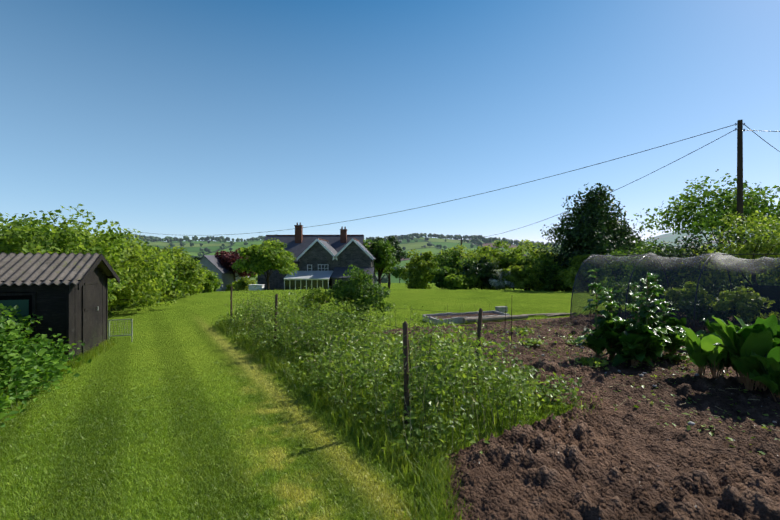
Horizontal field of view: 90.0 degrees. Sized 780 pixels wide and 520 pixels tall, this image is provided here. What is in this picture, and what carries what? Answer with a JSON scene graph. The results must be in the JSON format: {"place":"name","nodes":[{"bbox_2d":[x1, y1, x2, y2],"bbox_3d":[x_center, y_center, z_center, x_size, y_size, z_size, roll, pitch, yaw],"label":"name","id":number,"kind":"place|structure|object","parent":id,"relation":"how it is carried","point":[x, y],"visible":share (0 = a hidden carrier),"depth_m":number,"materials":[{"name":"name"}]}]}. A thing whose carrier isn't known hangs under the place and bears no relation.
{"place":"outdoors","nodes":[
{"label":"outdoors","id":0,"kind":"place"},
{"bbox_2d":[0,209,779,519],"bbox_3d":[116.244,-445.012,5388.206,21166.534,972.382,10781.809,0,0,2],"label":"terrain","id":1,"kind":"structure","parent":0,"point":[172,334],"depth_m":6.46,"materials":[{"name":"green plant"}]},
{"bbox_2d":[0,213,42,224],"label":"hedge shrub","id":2,"kind":"object","parent":1,"relation":"on","point":[20,219],"depth_m":19.64,"materials":[{"name":"green plant"}]},
{"bbox_2d":[0,303,91,433],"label":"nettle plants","id":3,"kind":"object","parent":1,"relation":"on","point":[17,359],"visible":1,"depth_m":6.22,"materials":[{"name":"green plant"}]},
{"bbox_2d":[0,221,92,239],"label":"hedge shrub","id":4,"kind":"object","parent":1,"relation":"on","point":[49,230],"depth_m":15.38,"materials":[{"name":"green plant"}]},
{"bbox_2d":[0,252,119,370],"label":"garden shed","id":5,"kind":"structure","parent":1,"relation":"on","point":[64,295],"depth_m":7.70,"materials":[{"name":"brown wood"}]},
{"bbox_2d":[0,204,128,304],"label":"hedge shrub","id":6,"kind":"object","parent":1,"relation":"on","point":[19,238],"visible":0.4,"depth_m":11.21,"materials":[{"name":"green plant"}]},
{"bbox_2d":[44,337,115,372],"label":"grass","id":7,"kind":"structure","parent":1,"relation":"on","point":[106,346],"depth_m":8.25,"materials":[{"name":"green plant"}]},
{"bbox_2d":[57,219,143,252],"bbox_3d":[-14.571,0.106,19.116,5.506,4.108,5.915,0,0,44],"label":"hedge shrub","id":8,"kind":"object","parent":1,"relation":"on","point":[129,233],"depth_m":20.45,"materials":[{"name":"green plant"}]},
{"bbox_2d":[44,237,172,313],"bbox_3d":[-10.391,0.576,13.944,4.758,3.162,4.750,0,0,-36],"label":"hedge shrub","id":9,"kind":"object","parent":1,"relation":"on","point":[125,267],"visible":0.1,"depth_m":14.77,"materials":[{"name":"green plant"}]},
{"bbox_2d":[108,319,132,341],"bbox_3d":[-6.834,1.810,9.889,0.522,0.611,0.020,0,0,-18],"label":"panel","id":10,"kind":"object","parent":1,"relation":"on","point":[113,331],"visible":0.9,"depth_m":9.87,"materials":[{"name":"grey metal"}]},
{"bbox_2d":[100,232,183,311],"bbox_3d":[-11.815,0.468,15.677,4.861,3.376,4.939,0,0,26],"label":"hedge shrub","id":11,"kind":"object","parent":1,"relation":"on","point":[131,256],"visible":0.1,"depth_m":16.29,"materials":[{"name":"green plant"}]},
{"bbox_2d":[115,238,181,307],"bbox_3d":[-12.151,0.562,17.766,4.763,3.175,4.960,0,0,-38],"label":"hedge shrub","id":12,"kind":"object","parent":1,"relation":"on","point":[168,272],"visible":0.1,"depth_m":18.26,"materials":[{"name":"green plant"}]},
{"bbox_2d":[136,244,207,297],"bbox_3d":[-12.770,0.676,20.966,5.306,3.011,4.665,0,0,-33],"label":"hedge shrub","id":13,"kind":"object","parent":1,"relation":"on","point":[190,269],"visible":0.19,"depth_m":20.78,"materials":[{"name":"green plant"}]},
{"bbox_2d":[163,247,208,293],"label":"hedge shrub","id":14,"kind":"object","parent":1,"relation":"on","point":[200,281],"visible":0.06,"depth_m":23.45,"materials":[{"name":"green plant"}]},
{"bbox_2d":[14,362,381,459],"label":"lawn weeds","id":15,"kind":"object","parent":1,"relation":"on","point":[24,455],"visible":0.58,"depth_m":5.33,"materials":[{"name":"green plant"}]},
{"bbox_2d":[189,269,222,292],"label":"hedge shrub","id":16,"kind":"object","parent":1,"relation":"on","point":[211,279],"visible":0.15,"depth_m":25.81,"materials":[{"name":"green plant"}]},
{"bbox_2d":[211,281,220,291],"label":"hedge shrub","id":17,"kind":"object","parent":1,"relation":"on","point":[215,288],"visible":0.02,"depth_m":28.17,"materials":[{"name":"green plant"}]},
{"bbox_2d":[198,251,248,290],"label":"outbuilding","id":18,"kind":"structure","parent":1,"relation":"on","point":[211,263],"depth_m":57.08,"materials":[{"name":"slate"},{"name":"stone"}]},
{"bbox_2d":[225,281,236,290],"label":"yellow shrub","id":19,"kind":"object","parent":1,"relation":"on","point":[228,287],"visible":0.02,"depth_m":50.13,"materials":[{"name":"green plant"}]},
{"bbox_2d":[214,248,256,280],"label":"copper beech tree","id":20,"kind":"object","parent":1,"relation":"on","point":[228,259],"visible":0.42,"depth_m":59.12,"materials":[{"name":"red plant"}]},
{"bbox_2d":[230,276,255,290],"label":"yellow shrub","id":21,"kind":"object","parent":1,"relation":"on","point":[243,283],"visible":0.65,"depth_m":47.82,"materials":[{"name":"green plant"}]},
{"bbox_2d":[249,284,264,290],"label":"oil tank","id":22,"kind":"object","parent":1,"relation":"on","point":[257,286],"visible":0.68,"depth_m":46.53,"materials":[{"name":"white paint"}]},
{"bbox_2d":[231,238,298,289],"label":"tree","id":23,"kind":"object","parent":1,"relation":"on","point":[271,255],"visible":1,"depth_m":41.74,"materials":[{"name":"green plant"}]},
{"bbox_2d":[258,223,376,289],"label":"house","id":24,"kind":"structure","parent":1,"relation":"on","point":[324,261],"depth_m":49.20,"materials":[{"name":"stone"}]},
{"bbox_2d":[301,287,344,311],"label":"bush","id":25,"kind":"object","parent":1,"relation":"on","point":[320,293],"visible":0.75,"depth_m":12.30,"materials":[{"name":"green plant"}]},
{"bbox_2d":[325,264,392,335],"bbox_3d":[-0.807,1.133,10.546,1.817,2.028,2.121,0,0,2],"label":"bush","id":26,"kind":"object","parent":1,"relation":"on","point":[361,287],"visible":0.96,"depth_m":10.05,"materials":[{"name":"green plant"}]},
{"bbox_2d":[363,238,399,283],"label":"tree","id":27,"kind":"object","parent":1,"relation":"on","point":[383,253],"visible":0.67,"depth_m":55.75,"materials":[{"name":"green plant"}]},
{"bbox_2d":[11,231,762,282],"bbox_3d":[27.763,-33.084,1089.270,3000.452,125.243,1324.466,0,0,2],"label":"distant trees","id":28,"kind":"object","parent":1,"relation":"on","point":[408,237],"visible":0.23,"depth_m":1145.37,"materials":[{"name":"green plant"}]},
{"bbox_2d":[373,235,407,288],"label":"dark tree","id":29,"kind":"object","parent":1,"relation":"on","point":[399,255],"visible":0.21,"depth_m":64.58,"materials":[{"name":"green plant"}]},
{"bbox_2d":[391,265,405,282],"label":"tree","id":30,"kind":"object","parent":1,"relation":"on","point":[397,272],"visible":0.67,"depth_m":222.06,"materials":[{"name":"green plant"}]},
{"bbox_2d":[216,286,586,460],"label":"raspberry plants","id":31,"kind":"object","parent":1,"relation":"on","point":[434,386],"visible":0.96,"depth_m":5.82,"materials":[{"name":"green plant"}]},
{"bbox_2d":[208,317,600,498],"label":"tall grass","id":32,"kind":"structure","parent":1,"relation":"on","point":[296,381],"depth_m":5.24,"materials":[{"name":"green plant"}]},
{"bbox_2d":[399,249,437,288],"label":"bush","id":33,"kind":"object","parent":1,"relation":"on","point":[419,277],"visible":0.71,"depth_m":44.81,"materials":[{"name":"green plant"}]},
{"bbox_2d":[393,438,478,519],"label":"tall grass","id":34,"kind":"structure","parent":1,"relation":"on","point":[432,510],"depth_m":3.38,"materials":[{"name":"green plant"}]},
{"bbox_2d":[429,266,458,288],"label":"shrub","id":35,"kind":"object","parent":1,"relation":"on","point":[444,271],"visible":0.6,"depth_m":30.84,"materials":[{"name":"green plant"}]},
{"bbox_2d":[119,120,779,292],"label":"utility poles","id":36,"kind":"object","parent":1,"relation":"on","point":[739,128],"visible":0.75,"depth_m":19.27,"materials":[{"name":"brown wood"}]},
{"bbox_2d":[429,245,476,288],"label":"shrub","id":37,"kind":"object","parent":1,"relation":"on","point":[467,255],"visible":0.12,"depth_m":36.84,"materials":[{"name":"green plant"}]},
{"bbox_2d":[432,249,476,273],"bbox_3d":[5.652,0.810,33.165,4.118,3.549,4.155,0,0,2],"label":"tree","id":38,"kind":"object","parent":1,"relation":"on","point":[451,260],"visible":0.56,"depth_m":32.84,"materials":[{"name":"green plant"}]},
{"bbox_2d":[444,274,469,288],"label":"shrub","id":39,"kind":"object","parent":1,"relation":"on","point":[453,281],"visible":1,"depth_m":29.13,"materials":[{"name":"green plant"}]},
{"bbox_2d":[456,269,482,288],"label":"shrub","id":40,"kind":"object","parent":1,"relation":"on","point":[473,280],"visible":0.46,"depth_m":30.35,"materials":[{"name":"green plant"}]},
{"bbox_2d":[230,286,727,425],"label":"fence posts","id":41,"kind":"object","parent":1,"relation":"on","point":[405,352],"visible":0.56,"depth_m":5.83,"materials":[{"name":"brown wood"}]},
{"bbox_2d":[461,256,499,289],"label":"shrub","id":42,"kind":"object","parent":1,"relation":"on","point":[484,271],"visible":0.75,"depth_m":30.24,"materials":[{"name":"green plant"}]},
{"bbox_2d":[467,246,510,289],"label":"shrub","id":43,"kind":"object","parent":1,"relation":"on","point":[477,256],"visible":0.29,"depth_m":32.80,"materials":[{"name":"green plant"}]},
{"bbox_2d":[473,240,520,289],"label":"shrub","id":44,"kind":"object","parent":1,"relation":"on","point":[497,244],"visible":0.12,"depth_m":34.93,"materials":[{"name":"green plant"}]},
{"bbox_2d":[422,304,575,324],"bbox_3d":[3.957,1.803,14.376,6.052,0.605,2.093,0,0,-29],"label":"raised bed","id":45,"kind":"object","parent":1,"relation":"on","point":[497,314],"visible":0.92,"depth_m":13.56,"materials":[{"name":"grey wood"}]},
{"bbox_2d":[489,269,513,289],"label":"shrub","id":46,"kind":"object","parent":1,"relation":"on","point":[499,284],"visible":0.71,"depth_m":29.95,"materials":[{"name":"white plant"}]},
{"bbox_2d":[501,265,529,289],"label":"shrub","id":47,"kind":"object","parent":1,"relation":"on","point":[514,278],"visible":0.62,"depth_m":29.88,"materials":[{"name":"green plant"}]},
{"bbox_2d":[496,244,552,290],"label":"shrub","id":48,"kind":"object","parent":1,"relation":"on","point":[512,259],"visible":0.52,"depth_m":32.16,"materials":[{"name":"green plant"}]},
{"bbox_2d":[504,239,553,290],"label":"shrub","id":49,"kind":"object","parent":1,"relation":"on","point":[530,251],"visible":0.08,"depth_m":35.23,"materials":[{"name":"green plant"}]},
{"bbox_2d":[517,259,546,290],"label":"shrub","id":50,"kind":"object","parent":1,"relation":"on","point":[533,269],"visible":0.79,"depth_m":29.38,"materials":[{"name":"green plant"}]},
{"bbox_2d":[531,264,566,290],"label":"shrub","id":51,"kind":"object","parent":1,"relation":"on","point":[549,271],"visible":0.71,"depth_m":29.41,"materials":[{"name":"green plant"}]},
{"bbox_2d":[539,249,566,290],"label":"shrub","id":52,"kind":"object","parent":1,"relation":"on","point":[553,263],"visible":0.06,"depth_m":32.15,"materials":[{"name":"green plant"}]},
{"bbox_2d":[550,268,579,291],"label":"shrub","id":53,"kind":"object","parent":1,"relation":"on","point":[561,287],"visible":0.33,"depth_m":29.27,"materials":[{"name":"green plant"}]},
{"bbox_2d":[371,310,779,519],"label":"soil plot","id":54,"kind":"object","parent":1,"relation":"on","point":[626,460],"visible":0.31,"depth_m":4.02,"materials":[{"name":"brown soil"}]},
{"bbox_2d":[385,317,779,454],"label":"weeds","id":55,"kind":"object","parent":54,"relation":"on","point":[586,360],"visible":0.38,"depth_m":7.56,"materials":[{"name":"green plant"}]},
{"bbox_2d":[574,268,779,401],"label":"chard plants","id":56,"kind":"object","parent":54,"relation":"on","point":[748,352],"visible":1,"depth_m":7.30,"materials":[{"name":"green plant"}]},
{"bbox_2d":[558,254,618,291],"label":"shrub","id":57,"kind":"object","parent":1,"relation":"on","point":[577,261],"visible":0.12,"depth_m":27.62,"materials":[{"name":"green plant"}]},
{"bbox_2d":[532,183,645,292],"bbox_3d":[16.175,-1.735,30.417,8.116,8.907,7.878,0,0,2],"label":"dark evergreen tree","id":58,"kind":"object","parent":1,"relation":"on","point":[596,227],"visible":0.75,"depth_m":29.81,"materials":[{"name":"green plant"}]},
{"bbox_2d":[590,282,643,315],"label":"shrub","id":59,"kind":"object","parent":1,"relation":"on","point":[622,298],"depth_m":12.64,"materials":[{"name":"green plant"}]},
{"bbox_2d":[600,234,692,309],"bbox_3d":[10.362,0.560,15.774,3.312,3.187,3.053,0,0,-28],"label":"bush","id":60,"kind":"object","parent":1,"relation":"on","point":[647,248],"visible":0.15,"depth_m":15.32,"materials":[{"name":"green plant"}]},
{"bbox_2d":[570,252,779,332],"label":"netting","id":61,"kind":"object","parent":1,"relation":"on","point":[770,291],"visible":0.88,"depth_m":12.02,"materials":[{"name":"black fabric"}]},
{"bbox_2d":[663,281,715,323],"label":"shrub","id":62,"kind":"object","parent":1,"relation":"on","point":[677,294],"depth_m":11.96,"materials":[{"name":"green plant"}]},
{"bbox_2d":[634,230,771,311],"bbox_3d":[11.323,0.524,14.519,4.008,3.260,3.942,0,0,2],"label":"bush","id":63,"kind":"object","parent":1,"relation":"on","point":[694,243],"visible":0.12,"depth_m":14.26,"materials":[{"name":"green plant"}]},
{"bbox_2d":[673,298,738,333],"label":"shrub","id":64,"kind":"object","parent":1,"relation":"on","point":[699,312],"depth_m":10.64,"materials":[{"name":"green plant"}]},
{"bbox_2d":[633,169,779,293],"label":"tree","id":65,"kind":"object","parent":1,"relation":"on","point":[751,204],"visible":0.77,"depth_m":31.36,"materials":[{"name":"green plant"}]},
{"bbox_2d":[669,211,779,299],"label":"bush","id":66,"kind":"object","parent":1,"relation":"on","point":[764,242],"visible":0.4,"depth_m":12.80,"materials":[{"name":"green plant"}]},
{"bbox_2d":[705,285,779,323],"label":"shrub","id":67,"kind":"object","parent":1,"relation":"on","point":[752,304],"depth_m":10.04,"materials":[{"name":"green plant"}]},
{"bbox_2d":[744,245,779,285],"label":"bush","id":68,"kind":"object","parent":1,"relation":"on","point":[765,280],"visible":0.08,"depth_m":12.51,"materials":[{"name":"green plant"}]},
{"bbox_2d":[0,0,779,243],"label":"sky","id":69,"kind":"structure","parent":0,"point":[175,118],"materials":[{"name":"blue"}]}
]}

